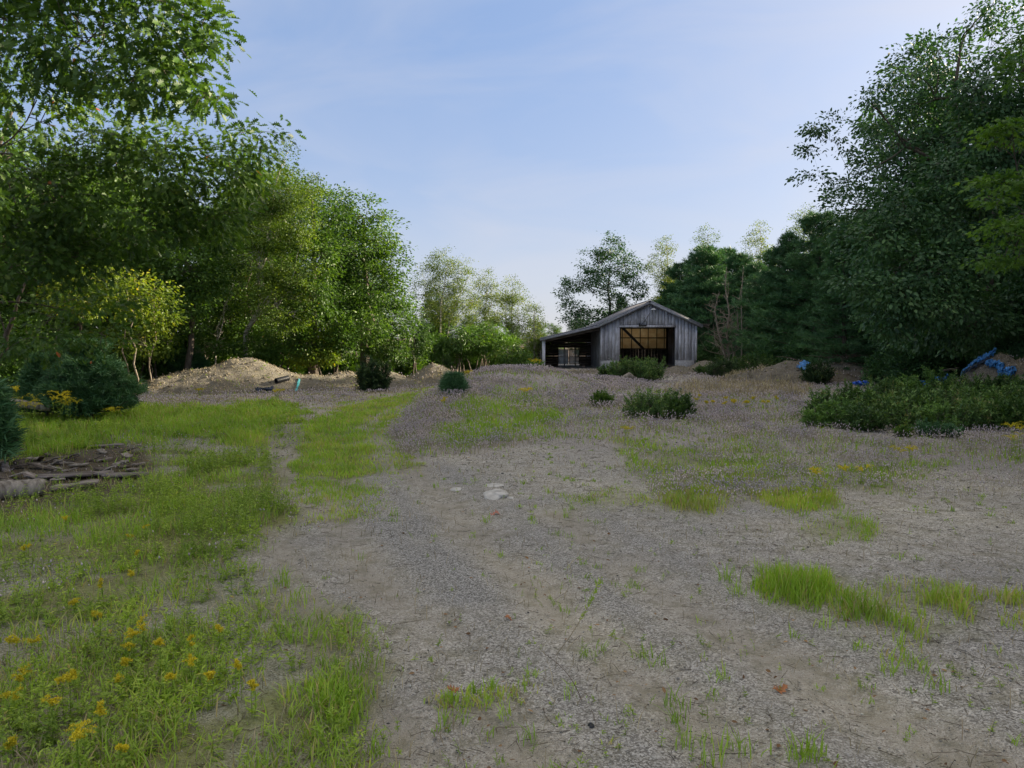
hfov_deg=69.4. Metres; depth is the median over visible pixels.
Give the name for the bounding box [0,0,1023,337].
sky
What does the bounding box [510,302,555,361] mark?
tree
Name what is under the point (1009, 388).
sweetfern bush
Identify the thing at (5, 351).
bush
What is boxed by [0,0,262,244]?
oak tree
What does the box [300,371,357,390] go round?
sand mound
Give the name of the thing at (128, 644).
goldenrod plant
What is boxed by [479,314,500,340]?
broadleaf tree
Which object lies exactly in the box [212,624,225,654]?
goldenrod plant
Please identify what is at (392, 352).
young tree
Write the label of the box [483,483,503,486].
rock
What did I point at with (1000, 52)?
broadleaf tree
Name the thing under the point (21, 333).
young tree
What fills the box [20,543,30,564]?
goldenrod plant
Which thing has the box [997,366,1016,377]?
tarp scrap
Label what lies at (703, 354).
understory bush
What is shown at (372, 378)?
shrub
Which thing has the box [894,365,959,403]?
sweetfern bush
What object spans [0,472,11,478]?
bark scrap
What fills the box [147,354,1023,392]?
clods
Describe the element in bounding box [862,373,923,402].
sweetfern bush
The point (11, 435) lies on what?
young pine
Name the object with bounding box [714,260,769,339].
pine tree
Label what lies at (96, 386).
young pine
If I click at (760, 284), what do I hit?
pine tree
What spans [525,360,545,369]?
shrub
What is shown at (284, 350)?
young tree
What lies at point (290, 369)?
understory bush
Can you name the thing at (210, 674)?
goldenrod plant
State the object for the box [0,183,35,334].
broadleaf tree
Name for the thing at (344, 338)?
young tree
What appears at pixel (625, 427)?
goldenrod plant
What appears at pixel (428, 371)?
sand mound
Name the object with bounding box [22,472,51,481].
bark scrap
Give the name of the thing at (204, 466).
weeds
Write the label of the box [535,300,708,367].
barn
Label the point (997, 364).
tarp scrap
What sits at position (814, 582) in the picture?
grass
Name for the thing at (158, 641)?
goldenrod plant
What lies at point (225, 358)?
understory bush
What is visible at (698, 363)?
sand mound
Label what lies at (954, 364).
understory bush
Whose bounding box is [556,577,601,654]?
leaning weed
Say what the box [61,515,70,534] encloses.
goldenrod plant
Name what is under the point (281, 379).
culvert pipe
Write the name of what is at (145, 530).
goldenrod plant
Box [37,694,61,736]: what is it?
goldenrod plant
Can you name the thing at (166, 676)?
goldenrod plant
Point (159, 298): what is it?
young tree
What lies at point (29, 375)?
bush
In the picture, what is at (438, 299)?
broadleaf tree
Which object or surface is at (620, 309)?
pine tree
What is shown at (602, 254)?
oak tree
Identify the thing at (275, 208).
birch tree
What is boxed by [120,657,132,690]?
goldenrod plant
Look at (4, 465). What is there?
bark scrap
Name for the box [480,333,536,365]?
sumac shrub
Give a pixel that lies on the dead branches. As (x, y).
(860, 355)
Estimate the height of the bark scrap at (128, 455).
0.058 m
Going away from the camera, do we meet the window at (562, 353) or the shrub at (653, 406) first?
the shrub at (653, 406)
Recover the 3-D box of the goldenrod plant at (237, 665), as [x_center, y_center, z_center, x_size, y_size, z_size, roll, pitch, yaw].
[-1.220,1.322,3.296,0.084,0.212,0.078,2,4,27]
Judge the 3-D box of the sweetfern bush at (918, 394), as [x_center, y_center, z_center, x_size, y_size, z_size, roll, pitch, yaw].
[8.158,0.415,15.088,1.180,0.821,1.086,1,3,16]
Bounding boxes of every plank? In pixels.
[31,471,94,478]
[49,479,98,490]
[90,443,123,446]
[92,470,113,474]
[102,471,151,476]
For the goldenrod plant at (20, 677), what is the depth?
3.27 m
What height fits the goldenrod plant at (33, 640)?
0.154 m
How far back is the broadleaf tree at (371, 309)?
46.48 m
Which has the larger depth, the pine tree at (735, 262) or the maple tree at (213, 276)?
the pine tree at (735, 262)
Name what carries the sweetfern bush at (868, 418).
on the ground at (418, 544)
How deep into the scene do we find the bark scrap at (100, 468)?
9.14 m
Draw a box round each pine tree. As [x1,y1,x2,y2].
[611,298,627,356]
[651,260,699,339]
[658,283,680,313]
[665,243,743,355]
[678,253,716,315]
[698,246,745,341]
[699,251,755,342]
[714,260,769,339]
[719,246,810,357]
[724,290,779,359]
[729,273,745,357]
[744,230,823,353]
[745,270,765,299]
[746,208,849,350]
[794,223,889,370]
[800,207,889,353]
[803,229,831,322]
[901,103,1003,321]
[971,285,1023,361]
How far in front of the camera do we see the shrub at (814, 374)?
27.82 m
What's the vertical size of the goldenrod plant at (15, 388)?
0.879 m
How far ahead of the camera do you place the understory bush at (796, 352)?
35.58 m
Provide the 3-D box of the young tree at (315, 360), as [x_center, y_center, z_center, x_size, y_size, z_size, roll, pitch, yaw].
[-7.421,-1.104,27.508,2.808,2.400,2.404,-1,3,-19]
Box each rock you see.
[450,487,460,490]
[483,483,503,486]
[483,489,508,499]
[587,722,594,727]
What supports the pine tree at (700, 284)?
on the ground at (418, 544)
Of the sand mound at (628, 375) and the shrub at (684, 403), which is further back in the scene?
the sand mound at (628, 375)
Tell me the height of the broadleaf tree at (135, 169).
10.410 m
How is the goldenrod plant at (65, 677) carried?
on the ground at (418, 544)
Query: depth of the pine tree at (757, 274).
51.44 m
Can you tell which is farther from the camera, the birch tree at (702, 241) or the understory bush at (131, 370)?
the birch tree at (702, 241)
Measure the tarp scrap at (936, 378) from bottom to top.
0.608 m
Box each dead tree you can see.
[211,280,234,360]
[700,267,754,362]
[732,277,749,357]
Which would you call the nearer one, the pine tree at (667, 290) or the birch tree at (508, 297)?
the birch tree at (508, 297)
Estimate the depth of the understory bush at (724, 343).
51.72 m
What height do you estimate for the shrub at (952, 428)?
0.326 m
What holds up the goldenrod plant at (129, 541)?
on the ground at (418, 544)
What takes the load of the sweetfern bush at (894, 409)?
on the ground at (418, 544)
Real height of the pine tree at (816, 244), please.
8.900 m
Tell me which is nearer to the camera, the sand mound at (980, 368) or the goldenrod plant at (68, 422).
the goldenrod plant at (68, 422)
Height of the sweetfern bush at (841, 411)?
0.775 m
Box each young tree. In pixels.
[0,307,73,362]
[29,264,125,333]
[41,260,194,381]
[87,322,152,367]
[123,311,188,378]
[132,317,242,378]
[229,326,282,364]
[253,308,319,370]
[279,322,349,375]
[308,310,362,373]
[356,325,412,371]
[389,307,439,373]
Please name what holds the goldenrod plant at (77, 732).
on the ground at (418, 544)
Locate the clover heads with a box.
[0,353,1023,608]
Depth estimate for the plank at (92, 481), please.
8.04 m
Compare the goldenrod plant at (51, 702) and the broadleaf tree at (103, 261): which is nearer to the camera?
the goldenrod plant at (51, 702)
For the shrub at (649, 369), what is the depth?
28.95 m
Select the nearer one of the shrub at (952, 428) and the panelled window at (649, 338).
the shrub at (952, 428)
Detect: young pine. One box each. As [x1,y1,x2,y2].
[0,377,30,463]
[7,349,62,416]
[26,336,149,418]
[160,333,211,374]
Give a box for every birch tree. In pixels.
[206,268,255,364]
[224,138,330,355]
[407,244,489,361]
[459,267,510,333]
[483,273,541,356]
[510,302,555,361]
[641,235,682,302]
[688,222,719,266]
[740,220,776,266]
[782,202,817,266]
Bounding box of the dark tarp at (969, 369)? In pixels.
[965,355,987,372]
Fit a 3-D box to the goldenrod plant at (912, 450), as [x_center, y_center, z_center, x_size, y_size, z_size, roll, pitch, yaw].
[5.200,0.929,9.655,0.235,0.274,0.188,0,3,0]
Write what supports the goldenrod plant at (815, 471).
on the ground at (418, 544)
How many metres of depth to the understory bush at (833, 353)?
34.82 m
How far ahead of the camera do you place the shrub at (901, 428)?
12.42 m
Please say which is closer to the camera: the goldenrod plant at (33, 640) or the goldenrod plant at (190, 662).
the goldenrod plant at (190, 662)
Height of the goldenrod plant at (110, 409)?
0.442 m
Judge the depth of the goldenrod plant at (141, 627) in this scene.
3.76 m
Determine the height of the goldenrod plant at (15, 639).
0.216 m
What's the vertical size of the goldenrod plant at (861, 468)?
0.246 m
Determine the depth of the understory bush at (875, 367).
26.93 m
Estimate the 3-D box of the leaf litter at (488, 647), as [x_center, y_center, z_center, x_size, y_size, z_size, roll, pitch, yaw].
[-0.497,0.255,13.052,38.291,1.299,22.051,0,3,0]
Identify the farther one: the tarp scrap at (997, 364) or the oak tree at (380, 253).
the oak tree at (380, 253)
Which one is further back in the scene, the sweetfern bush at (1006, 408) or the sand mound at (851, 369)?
the sand mound at (851, 369)
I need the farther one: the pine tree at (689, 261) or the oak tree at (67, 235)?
the pine tree at (689, 261)
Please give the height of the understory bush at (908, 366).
2.267 m
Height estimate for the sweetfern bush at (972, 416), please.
0.775 m
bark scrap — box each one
[0,464,28,467]
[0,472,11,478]
[1,461,10,471]
[12,459,24,466]
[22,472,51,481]
[26,462,51,469]
[28,462,54,468]
[47,464,62,469]
[68,463,88,465]
[94,466,110,470]
[96,449,107,453]
[96,457,112,460]
[111,460,125,465]
[116,464,130,467]
[120,452,132,457]
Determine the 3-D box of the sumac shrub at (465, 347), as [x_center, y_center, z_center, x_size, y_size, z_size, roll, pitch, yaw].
[-2.745,-1.859,38.017,3.636,2.717,3.114,1,4,24]
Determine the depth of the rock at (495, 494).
7.59 m
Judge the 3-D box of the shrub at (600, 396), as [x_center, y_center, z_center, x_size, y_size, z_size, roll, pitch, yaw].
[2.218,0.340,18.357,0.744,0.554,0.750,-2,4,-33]
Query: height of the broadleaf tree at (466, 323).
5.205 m
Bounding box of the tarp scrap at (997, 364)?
[985,359,1004,368]
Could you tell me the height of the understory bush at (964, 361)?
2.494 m
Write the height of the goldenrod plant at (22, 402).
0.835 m
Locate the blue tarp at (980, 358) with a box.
[961,348,996,373]
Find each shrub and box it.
[350,354,395,391]
[415,330,461,366]
[428,322,494,372]
[439,349,453,369]
[455,317,516,369]
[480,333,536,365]
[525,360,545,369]
[588,388,614,405]
[594,361,614,377]
[606,355,668,381]
[620,387,681,418]
[659,387,697,419]
[692,364,711,374]
[704,355,742,377]
[729,351,781,371]
[798,359,835,384]
[890,420,914,438]
[907,418,940,437]
[938,421,976,437]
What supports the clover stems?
on the ground at (418, 544)
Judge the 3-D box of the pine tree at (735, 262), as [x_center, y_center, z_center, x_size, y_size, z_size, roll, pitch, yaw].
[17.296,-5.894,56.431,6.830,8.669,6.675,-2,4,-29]
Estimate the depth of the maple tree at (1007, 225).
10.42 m
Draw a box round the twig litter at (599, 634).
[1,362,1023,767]
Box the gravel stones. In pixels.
[0,407,1023,767]
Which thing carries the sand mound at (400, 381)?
on the ground at (418, 544)
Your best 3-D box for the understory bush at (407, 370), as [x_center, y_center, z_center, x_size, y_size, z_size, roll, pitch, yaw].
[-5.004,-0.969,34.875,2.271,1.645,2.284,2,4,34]
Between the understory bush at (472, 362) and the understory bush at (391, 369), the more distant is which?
the understory bush at (472, 362)
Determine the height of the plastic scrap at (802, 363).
0.400 m
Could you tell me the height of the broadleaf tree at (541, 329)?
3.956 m
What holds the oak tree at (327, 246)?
on the ground at (418, 544)
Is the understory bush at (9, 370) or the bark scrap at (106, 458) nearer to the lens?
the bark scrap at (106, 458)
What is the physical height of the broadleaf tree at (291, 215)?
11.231 m
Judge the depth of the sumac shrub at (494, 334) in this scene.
38.69 m
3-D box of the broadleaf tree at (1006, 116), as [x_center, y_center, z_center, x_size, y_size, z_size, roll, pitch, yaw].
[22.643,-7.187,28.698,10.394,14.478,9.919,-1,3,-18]
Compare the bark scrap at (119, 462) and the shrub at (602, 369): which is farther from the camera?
the shrub at (602, 369)
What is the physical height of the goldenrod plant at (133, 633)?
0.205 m
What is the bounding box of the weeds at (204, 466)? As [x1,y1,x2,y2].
[0,360,1023,767]
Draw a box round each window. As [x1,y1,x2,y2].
[558,349,567,363]
[569,349,578,363]
[620,328,666,348]
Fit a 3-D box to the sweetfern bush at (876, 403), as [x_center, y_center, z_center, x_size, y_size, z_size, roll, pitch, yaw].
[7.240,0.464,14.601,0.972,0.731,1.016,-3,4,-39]
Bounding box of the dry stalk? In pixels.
[541,645,580,698]
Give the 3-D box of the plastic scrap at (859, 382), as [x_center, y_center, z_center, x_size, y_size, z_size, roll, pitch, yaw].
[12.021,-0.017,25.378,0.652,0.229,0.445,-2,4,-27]
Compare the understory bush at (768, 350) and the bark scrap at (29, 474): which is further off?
the understory bush at (768, 350)
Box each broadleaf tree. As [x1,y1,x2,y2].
[0,129,91,349]
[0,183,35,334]
[9,169,119,332]
[29,164,216,375]
[34,133,228,348]
[184,215,317,359]
[194,196,309,356]
[195,143,356,354]
[308,225,421,357]
[324,248,393,355]
[416,285,469,361]
[459,313,477,328]
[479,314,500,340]
[502,320,521,349]
[523,321,547,347]
[546,323,565,348]
[565,318,585,355]
[801,18,1023,345]
[843,191,983,374]
[945,6,1023,332]
[966,50,1023,283]
[989,54,1023,309]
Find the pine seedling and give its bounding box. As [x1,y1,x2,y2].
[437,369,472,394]
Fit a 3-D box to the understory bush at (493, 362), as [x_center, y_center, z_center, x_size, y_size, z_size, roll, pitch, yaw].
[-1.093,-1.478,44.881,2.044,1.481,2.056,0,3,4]
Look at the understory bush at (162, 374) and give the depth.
26.45 m
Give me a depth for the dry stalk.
3.35 m
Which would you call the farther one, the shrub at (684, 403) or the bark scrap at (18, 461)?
the shrub at (684, 403)
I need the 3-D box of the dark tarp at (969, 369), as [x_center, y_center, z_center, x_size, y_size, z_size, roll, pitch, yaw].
[11.419,-0.480,18.203,0.192,0.455,0.507,-2,4,-37]
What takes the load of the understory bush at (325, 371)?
on the ground at (418, 544)
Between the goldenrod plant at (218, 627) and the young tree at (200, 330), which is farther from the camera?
the young tree at (200, 330)
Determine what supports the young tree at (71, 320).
on the ground at (418, 544)
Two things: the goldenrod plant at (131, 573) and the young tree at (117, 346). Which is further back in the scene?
the young tree at (117, 346)
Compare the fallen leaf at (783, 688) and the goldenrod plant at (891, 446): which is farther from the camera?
the goldenrod plant at (891, 446)
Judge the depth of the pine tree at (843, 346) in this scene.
30.96 m
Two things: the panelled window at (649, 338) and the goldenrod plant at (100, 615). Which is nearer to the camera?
the goldenrod plant at (100, 615)
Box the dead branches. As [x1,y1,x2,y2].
[780,349,865,365]
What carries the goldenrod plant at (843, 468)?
on the ground at (418, 544)
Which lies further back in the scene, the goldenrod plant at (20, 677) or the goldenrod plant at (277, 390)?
the goldenrod plant at (277, 390)
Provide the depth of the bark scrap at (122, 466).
9.34 m
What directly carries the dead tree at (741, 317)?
on the ground at (418, 544)
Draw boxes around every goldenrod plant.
[0,684,23,722]
[0,734,22,767]
[4,634,23,673]
[9,663,31,705]
[10,386,19,424]
[11,393,44,444]
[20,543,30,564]
[22,634,44,661]
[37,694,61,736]
[43,390,71,427]
[54,671,77,723]
[56,397,81,432]
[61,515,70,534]
[64,719,96,767]
[68,598,82,618]
[69,668,82,698]
[87,609,104,641]
[91,699,111,750]
[95,578,106,611]
[105,406,120,427]
[111,673,126,701]
[113,742,133,767]
[119,640,134,659]
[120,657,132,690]
[123,627,141,666]
[125,534,134,550]
[126,569,137,590]
[132,550,143,574]
[135,614,147,656]
[142,524,149,538]
[152,637,167,675]
[160,671,178,700]
[181,653,197,684]
[183,634,195,671]
[203,669,220,708]
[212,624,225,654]
[230,658,248,699]
[243,678,260,717]
[272,389,284,397]
[518,387,532,402]
[621,426,634,437]
[808,466,824,492]
[837,465,849,482]
[855,464,874,483]
[888,445,906,466]
[905,445,918,464]
[1002,421,1023,460]
[1002,432,1021,453]
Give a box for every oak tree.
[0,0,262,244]
[0,105,306,310]
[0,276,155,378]
[274,185,361,374]
[294,180,429,363]
[550,230,652,328]
[784,0,1023,266]
[817,47,1023,360]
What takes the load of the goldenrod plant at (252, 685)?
on the ground at (418, 544)
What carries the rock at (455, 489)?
on the ground at (418, 544)
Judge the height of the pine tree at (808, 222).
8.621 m
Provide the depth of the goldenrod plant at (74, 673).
3.33 m
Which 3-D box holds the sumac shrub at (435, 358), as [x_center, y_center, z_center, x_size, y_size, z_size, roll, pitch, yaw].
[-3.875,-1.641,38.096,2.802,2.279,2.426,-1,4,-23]
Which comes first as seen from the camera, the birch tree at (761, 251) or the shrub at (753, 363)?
the shrub at (753, 363)
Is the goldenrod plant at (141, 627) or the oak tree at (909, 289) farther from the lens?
the oak tree at (909, 289)
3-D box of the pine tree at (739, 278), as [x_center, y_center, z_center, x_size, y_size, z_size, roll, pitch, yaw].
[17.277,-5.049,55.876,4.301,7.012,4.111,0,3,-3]
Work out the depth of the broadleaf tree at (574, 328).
77.59 m
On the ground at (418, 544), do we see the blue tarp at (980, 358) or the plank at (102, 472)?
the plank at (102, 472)
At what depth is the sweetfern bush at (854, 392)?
15.15 m
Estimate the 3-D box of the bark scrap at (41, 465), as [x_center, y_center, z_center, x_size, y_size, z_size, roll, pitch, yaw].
[-5.932,1.037,9.352,0.333,0.090,0.140,-1,3,-11]
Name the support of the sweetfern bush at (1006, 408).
on the ground at (418, 544)
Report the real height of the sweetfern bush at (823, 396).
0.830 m
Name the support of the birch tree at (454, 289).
on the ground at (418, 544)
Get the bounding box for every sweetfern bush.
[794,398,840,427]
[802,384,840,412]
[818,390,858,426]
[836,378,885,413]
[839,401,893,431]
[850,389,893,416]
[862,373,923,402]
[880,387,923,427]
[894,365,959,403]
[896,384,938,420]
[914,394,969,426]
[920,381,981,418]
[926,369,991,400]
[949,392,1005,429]
[962,372,1022,396]
[965,380,1003,417]
[977,392,1023,431]
[981,381,1023,419]
[982,374,1023,396]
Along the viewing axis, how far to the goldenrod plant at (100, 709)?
2.90 m
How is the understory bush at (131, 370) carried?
on the ground at (418, 544)
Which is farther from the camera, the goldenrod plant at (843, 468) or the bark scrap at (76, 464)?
the bark scrap at (76, 464)
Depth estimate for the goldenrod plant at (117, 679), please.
3.27 m
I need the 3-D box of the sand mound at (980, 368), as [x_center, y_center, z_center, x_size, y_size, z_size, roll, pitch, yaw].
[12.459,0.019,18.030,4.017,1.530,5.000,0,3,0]
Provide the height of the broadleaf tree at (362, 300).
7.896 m
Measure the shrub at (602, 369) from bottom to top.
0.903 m
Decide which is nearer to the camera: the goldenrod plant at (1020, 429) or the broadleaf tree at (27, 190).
the goldenrod plant at (1020, 429)
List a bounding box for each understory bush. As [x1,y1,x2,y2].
[0,351,29,397]
[108,354,147,383]
[131,358,170,381]
[206,348,237,365]
[263,355,306,374]
[298,358,333,375]
[326,352,359,375]
[355,354,398,372]
[390,352,434,376]
[451,352,483,369]
[478,351,507,368]
[696,335,726,363]
[716,334,738,360]
[747,337,785,364]
[778,334,817,363]
[817,333,857,360]
[859,342,902,384]
[880,334,967,385]
[929,351,964,374]
[953,355,972,376]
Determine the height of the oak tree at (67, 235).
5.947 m
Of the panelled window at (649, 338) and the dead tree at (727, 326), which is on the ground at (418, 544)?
the dead tree at (727, 326)
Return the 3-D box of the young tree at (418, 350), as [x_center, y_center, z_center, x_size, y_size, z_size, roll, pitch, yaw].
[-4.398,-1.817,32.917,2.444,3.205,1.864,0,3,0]
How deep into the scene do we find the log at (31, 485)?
7.59 m
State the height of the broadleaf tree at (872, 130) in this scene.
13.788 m
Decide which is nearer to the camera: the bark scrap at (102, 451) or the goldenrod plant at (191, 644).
the goldenrod plant at (191, 644)
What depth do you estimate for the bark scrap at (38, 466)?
9.24 m
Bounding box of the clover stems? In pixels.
[0,356,1023,602]
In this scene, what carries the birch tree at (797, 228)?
on the ground at (418, 544)
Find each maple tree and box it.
[116,203,250,369]
[952,28,1023,274]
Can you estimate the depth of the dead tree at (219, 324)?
28.40 m
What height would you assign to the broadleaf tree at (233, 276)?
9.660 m
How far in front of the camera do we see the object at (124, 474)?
8.66 m
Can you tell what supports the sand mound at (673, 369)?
on the ground at (418, 544)
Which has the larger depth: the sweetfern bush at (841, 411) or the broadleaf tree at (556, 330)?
the broadleaf tree at (556, 330)
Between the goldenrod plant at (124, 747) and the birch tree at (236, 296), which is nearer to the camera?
the goldenrod plant at (124, 747)
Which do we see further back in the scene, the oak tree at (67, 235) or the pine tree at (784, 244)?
the pine tree at (784, 244)
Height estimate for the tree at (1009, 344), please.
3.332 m
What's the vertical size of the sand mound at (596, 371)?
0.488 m
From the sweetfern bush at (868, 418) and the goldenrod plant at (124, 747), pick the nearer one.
the goldenrod plant at (124, 747)
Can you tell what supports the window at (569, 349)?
in the barn
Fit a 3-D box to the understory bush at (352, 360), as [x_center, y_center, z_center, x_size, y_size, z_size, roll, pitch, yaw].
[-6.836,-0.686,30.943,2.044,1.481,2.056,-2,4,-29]
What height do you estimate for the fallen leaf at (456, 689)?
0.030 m
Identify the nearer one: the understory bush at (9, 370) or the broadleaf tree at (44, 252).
the understory bush at (9, 370)
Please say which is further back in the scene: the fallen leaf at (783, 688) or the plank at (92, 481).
the plank at (92, 481)
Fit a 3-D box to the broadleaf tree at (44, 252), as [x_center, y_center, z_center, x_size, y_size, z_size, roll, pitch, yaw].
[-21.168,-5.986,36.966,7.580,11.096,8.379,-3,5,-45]
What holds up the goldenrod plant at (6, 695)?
on the ground at (418, 544)
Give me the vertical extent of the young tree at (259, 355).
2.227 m
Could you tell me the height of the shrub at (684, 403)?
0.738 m
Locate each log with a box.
[0,479,44,499]
[11,399,50,410]
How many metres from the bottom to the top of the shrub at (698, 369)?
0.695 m
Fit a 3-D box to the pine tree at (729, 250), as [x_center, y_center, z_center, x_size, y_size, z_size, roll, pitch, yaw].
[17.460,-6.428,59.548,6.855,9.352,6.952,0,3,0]
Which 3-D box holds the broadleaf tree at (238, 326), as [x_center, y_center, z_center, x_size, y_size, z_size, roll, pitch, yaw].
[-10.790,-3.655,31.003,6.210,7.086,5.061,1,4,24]
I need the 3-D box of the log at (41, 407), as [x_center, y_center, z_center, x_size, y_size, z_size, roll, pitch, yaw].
[-9.326,0.350,13.896,1.126,0.375,0.171,-2,4,-27]
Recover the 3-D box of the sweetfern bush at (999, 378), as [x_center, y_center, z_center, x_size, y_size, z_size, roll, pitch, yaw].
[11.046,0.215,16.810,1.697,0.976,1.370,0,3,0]
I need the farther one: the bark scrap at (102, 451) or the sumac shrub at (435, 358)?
the sumac shrub at (435, 358)
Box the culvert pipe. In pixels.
[274,375,289,383]
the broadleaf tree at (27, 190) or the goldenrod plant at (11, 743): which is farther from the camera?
the broadleaf tree at (27, 190)
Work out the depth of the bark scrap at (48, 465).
9.23 m
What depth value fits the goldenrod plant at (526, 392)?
17.77 m
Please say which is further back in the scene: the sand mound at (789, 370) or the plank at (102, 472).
the sand mound at (789, 370)
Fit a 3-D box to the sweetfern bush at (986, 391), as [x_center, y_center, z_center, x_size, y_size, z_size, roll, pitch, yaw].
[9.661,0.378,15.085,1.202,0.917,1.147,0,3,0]
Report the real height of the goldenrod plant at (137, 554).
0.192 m
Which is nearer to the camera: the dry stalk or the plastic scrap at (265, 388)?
the dry stalk
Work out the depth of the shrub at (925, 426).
12.50 m
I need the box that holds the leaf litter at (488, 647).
[0,383,1011,767]
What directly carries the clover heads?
on the ground at (418, 544)
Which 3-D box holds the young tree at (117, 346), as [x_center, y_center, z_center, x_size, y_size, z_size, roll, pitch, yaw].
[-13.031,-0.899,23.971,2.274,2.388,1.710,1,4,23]
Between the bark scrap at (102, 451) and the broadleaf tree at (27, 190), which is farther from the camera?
the broadleaf tree at (27, 190)
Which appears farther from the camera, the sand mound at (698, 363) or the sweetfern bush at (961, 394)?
the sand mound at (698, 363)
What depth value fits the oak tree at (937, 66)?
25.60 m
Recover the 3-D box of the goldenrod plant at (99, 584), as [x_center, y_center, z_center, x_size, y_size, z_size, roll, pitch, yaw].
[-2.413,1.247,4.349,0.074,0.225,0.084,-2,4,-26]
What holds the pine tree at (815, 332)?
on the ground at (418, 544)
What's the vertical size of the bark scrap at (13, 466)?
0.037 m
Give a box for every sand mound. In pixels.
[142,357,310,394]
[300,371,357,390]
[373,367,424,387]
[410,363,453,385]
[560,369,598,373]
[621,372,634,379]
[663,366,693,375]
[687,360,722,374]
[722,361,858,384]
[822,359,867,379]
[955,354,1023,385]
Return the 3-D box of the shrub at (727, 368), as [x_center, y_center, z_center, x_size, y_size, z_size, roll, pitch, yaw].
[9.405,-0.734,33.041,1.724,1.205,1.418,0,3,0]
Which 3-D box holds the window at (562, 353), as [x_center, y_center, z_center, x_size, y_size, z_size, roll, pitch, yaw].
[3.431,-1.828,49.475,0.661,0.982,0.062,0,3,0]
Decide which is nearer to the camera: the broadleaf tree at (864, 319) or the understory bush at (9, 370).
the understory bush at (9, 370)
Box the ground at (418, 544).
[0,338,1023,767]
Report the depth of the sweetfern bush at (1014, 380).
16.46 m
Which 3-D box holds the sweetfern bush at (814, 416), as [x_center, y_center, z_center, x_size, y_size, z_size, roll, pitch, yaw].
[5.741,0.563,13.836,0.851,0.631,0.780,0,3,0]
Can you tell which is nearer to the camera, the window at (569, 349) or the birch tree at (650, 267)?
the window at (569, 349)
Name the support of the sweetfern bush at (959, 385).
on the ground at (418, 544)
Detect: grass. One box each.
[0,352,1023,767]
[0,362,1023,767]
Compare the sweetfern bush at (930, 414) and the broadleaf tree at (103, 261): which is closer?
the sweetfern bush at (930, 414)
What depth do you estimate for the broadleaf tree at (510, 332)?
89.28 m
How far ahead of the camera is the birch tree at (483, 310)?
47.66 m
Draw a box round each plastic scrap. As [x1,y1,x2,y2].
[255,386,273,390]
[796,360,810,368]
[852,380,868,385]
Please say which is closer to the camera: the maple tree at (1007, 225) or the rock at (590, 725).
the rock at (590, 725)
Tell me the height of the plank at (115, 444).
0.048 m
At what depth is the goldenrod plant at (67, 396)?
12.99 m
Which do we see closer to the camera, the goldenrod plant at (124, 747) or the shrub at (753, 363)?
the goldenrod plant at (124, 747)
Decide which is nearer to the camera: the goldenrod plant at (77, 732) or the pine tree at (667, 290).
the goldenrod plant at (77, 732)
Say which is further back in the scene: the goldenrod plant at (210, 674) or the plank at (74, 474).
the plank at (74, 474)
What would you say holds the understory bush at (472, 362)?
on the ground at (418, 544)
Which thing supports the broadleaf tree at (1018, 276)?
on the ground at (418, 544)
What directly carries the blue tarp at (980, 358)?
on the sand mound at (980, 368)
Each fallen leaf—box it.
[446,684,459,692]
[773,684,787,693]
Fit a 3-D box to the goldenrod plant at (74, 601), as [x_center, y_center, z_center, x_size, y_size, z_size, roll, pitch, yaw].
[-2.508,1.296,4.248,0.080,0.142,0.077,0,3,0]
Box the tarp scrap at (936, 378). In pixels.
[920,373,948,386]
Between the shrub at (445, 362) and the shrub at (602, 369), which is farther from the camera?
the shrub at (445, 362)
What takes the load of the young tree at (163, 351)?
on the ground at (418, 544)
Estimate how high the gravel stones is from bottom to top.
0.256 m
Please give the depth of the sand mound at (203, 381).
23.91 m
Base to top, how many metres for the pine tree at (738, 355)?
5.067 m

